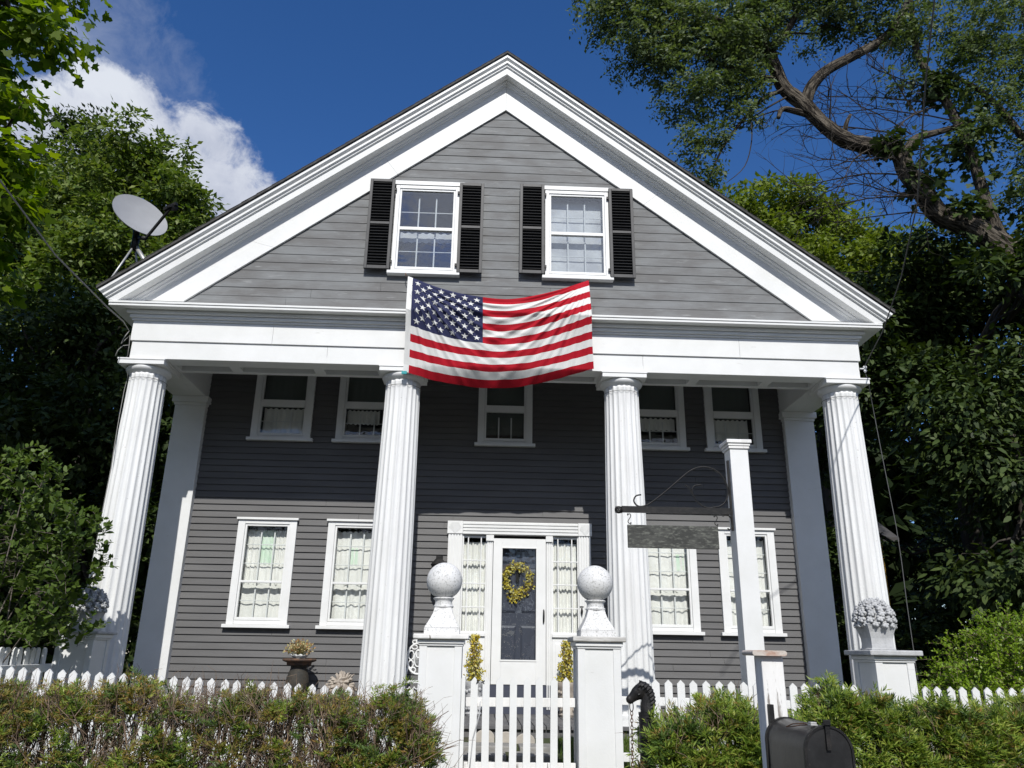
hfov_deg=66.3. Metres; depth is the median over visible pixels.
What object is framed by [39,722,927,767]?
grass
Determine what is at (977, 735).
yew hedge
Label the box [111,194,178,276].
satellite dish
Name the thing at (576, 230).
window
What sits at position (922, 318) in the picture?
tree
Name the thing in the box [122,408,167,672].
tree
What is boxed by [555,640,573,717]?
flowering bush
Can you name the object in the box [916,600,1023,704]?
lime shrub
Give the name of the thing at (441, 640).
gate pier
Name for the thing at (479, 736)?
edging stone
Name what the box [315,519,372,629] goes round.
window
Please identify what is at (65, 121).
tree
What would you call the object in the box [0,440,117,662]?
leafy bush
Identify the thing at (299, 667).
garden urn
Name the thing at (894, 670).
fence pier
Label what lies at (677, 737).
yew hedge
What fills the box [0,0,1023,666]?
sky
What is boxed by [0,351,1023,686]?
woodland
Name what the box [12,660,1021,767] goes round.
ground
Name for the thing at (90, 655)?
fence pier
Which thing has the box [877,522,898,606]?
neighbour house
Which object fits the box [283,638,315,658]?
flower bowl
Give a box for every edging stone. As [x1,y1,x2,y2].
[476,730,493,741]
[503,731,508,742]
[516,733,534,743]
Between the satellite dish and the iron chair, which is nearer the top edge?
the satellite dish
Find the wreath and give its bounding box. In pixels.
[502,560,535,602]
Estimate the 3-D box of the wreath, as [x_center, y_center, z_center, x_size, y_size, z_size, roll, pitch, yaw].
[0.082,2.895,11.466,0.534,0.630,0.168,2,-19,-2]
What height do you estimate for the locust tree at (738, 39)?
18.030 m
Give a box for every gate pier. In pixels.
[413,563,468,767]
[567,566,625,767]
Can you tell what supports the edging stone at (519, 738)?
on the ground at (545, 740)
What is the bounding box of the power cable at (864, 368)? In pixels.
[859,0,934,683]
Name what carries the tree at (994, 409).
on the ground at (545, 740)
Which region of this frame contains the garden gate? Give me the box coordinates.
[459,676,575,767]
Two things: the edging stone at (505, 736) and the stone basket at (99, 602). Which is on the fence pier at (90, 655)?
the stone basket at (99, 602)
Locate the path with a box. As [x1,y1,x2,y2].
[463,742,549,767]
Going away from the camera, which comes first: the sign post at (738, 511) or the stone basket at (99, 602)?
the sign post at (738, 511)
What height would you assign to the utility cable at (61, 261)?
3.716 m
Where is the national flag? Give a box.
[401,273,593,387]
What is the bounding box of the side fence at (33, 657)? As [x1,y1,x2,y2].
[0,647,51,686]
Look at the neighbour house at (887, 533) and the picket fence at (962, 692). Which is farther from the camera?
the neighbour house at (887, 533)
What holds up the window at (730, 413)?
in the house at (335, 481)
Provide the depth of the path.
7.98 m
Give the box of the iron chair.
[405,639,419,689]
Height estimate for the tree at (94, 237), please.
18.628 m
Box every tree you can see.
[0,0,112,313]
[0,94,227,676]
[0,102,120,509]
[0,267,174,683]
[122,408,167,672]
[566,0,1023,300]
[709,169,1003,687]
[814,219,1023,690]
[814,400,1023,685]
[864,322,1023,626]
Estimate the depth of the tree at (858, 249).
28.69 m
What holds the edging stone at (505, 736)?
on the ground at (545, 740)
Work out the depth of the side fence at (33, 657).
8.20 m
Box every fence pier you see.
[43,631,117,727]
[844,650,922,751]
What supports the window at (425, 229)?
in the house at (335, 481)
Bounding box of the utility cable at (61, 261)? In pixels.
[0,180,129,544]
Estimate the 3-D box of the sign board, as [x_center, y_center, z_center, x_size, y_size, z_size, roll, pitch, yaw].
[1.684,1.537,8.183,0.962,0.357,0.028,2,-19,-2]
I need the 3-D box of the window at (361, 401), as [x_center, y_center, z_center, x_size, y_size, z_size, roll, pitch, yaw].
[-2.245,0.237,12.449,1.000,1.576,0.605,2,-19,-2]
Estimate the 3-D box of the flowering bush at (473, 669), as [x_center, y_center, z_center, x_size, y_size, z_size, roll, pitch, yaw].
[-0.523,3.905,10.571,0.324,1.057,0.297,9,-21,-23]
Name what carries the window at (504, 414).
in the house at (335, 481)
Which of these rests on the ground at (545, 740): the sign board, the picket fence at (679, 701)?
the picket fence at (679, 701)
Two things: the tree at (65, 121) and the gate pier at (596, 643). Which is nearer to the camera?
the gate pier at (596, 643)
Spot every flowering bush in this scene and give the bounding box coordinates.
[463,633,485,715]
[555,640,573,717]
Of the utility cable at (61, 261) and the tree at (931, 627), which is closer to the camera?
the utility cable at (61, 261)
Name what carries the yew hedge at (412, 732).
on the ground at (545, 740)
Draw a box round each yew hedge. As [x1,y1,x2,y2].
[0,660,464,767]
[620,682,802,767]
[787,670,1023,767]
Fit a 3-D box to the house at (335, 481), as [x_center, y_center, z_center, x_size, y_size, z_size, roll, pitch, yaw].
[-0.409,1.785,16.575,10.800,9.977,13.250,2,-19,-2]
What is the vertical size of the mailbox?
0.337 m
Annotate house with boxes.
[87,51,895,738]
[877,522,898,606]
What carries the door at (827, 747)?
in the mailbox
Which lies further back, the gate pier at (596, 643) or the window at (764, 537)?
the window at (764, 537)
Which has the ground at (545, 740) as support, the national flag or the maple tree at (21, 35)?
the maple tree at (21, 35)
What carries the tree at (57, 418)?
on the ground at (545, 740)
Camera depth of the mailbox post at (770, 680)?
3.17 m
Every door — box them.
[490,538,545,684]
[490,541,535,680]
[807,720,852,767]
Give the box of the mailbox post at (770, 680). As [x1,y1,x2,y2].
[742,650,787,767]
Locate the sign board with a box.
[627,513,718,549]
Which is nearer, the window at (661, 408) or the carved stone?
the carved stone
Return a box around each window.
[221,517,299,628]
[246,375,316,441]
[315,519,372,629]
[331,377,385,443]
[387,180,459,277]
[474,384,534,447]
[542,186,613,282]
[638,385,689,451]
[648,548,704,635]
[703,387,766,453]
[718,527,786,636]
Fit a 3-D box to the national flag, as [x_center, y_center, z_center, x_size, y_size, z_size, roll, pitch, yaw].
[-0.196,-0.776,10.737,2.627,1.620,0.440,2,-19,-2]
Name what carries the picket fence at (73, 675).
on the ground at (545, 740)
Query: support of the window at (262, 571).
in the house at (335, 481)
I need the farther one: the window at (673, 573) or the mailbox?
the window at (673, 573)
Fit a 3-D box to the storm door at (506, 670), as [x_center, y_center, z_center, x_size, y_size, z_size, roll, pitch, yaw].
[0.101,3.237,11.242,0.772,2.015,0.088,2,-19,-2]
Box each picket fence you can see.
[0,666,415,767]
[622,679,864,767]
[921,686,1023,762]
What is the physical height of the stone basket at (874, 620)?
0.496 m
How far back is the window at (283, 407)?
12.16 m
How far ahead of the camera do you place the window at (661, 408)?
12.42 m
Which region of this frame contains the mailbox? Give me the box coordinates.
[765,704,855,767]
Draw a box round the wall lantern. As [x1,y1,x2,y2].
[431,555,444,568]
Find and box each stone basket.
[70,586,108,630]
[851,597,896,649]
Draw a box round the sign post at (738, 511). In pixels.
[615,439,764,698]
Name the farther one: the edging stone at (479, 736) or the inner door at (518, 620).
the inner door at (518, 620)
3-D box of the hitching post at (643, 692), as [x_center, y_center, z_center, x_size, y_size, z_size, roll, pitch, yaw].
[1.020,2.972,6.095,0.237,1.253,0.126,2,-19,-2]
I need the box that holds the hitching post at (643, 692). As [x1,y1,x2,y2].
[626,680,655,767]
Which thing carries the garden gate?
attached to the gate pier at (441, 640)
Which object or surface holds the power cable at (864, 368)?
attached to the house at (335, 481)
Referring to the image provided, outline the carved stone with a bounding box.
[326,670,357,695]
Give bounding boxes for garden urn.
[282,658,315,694]

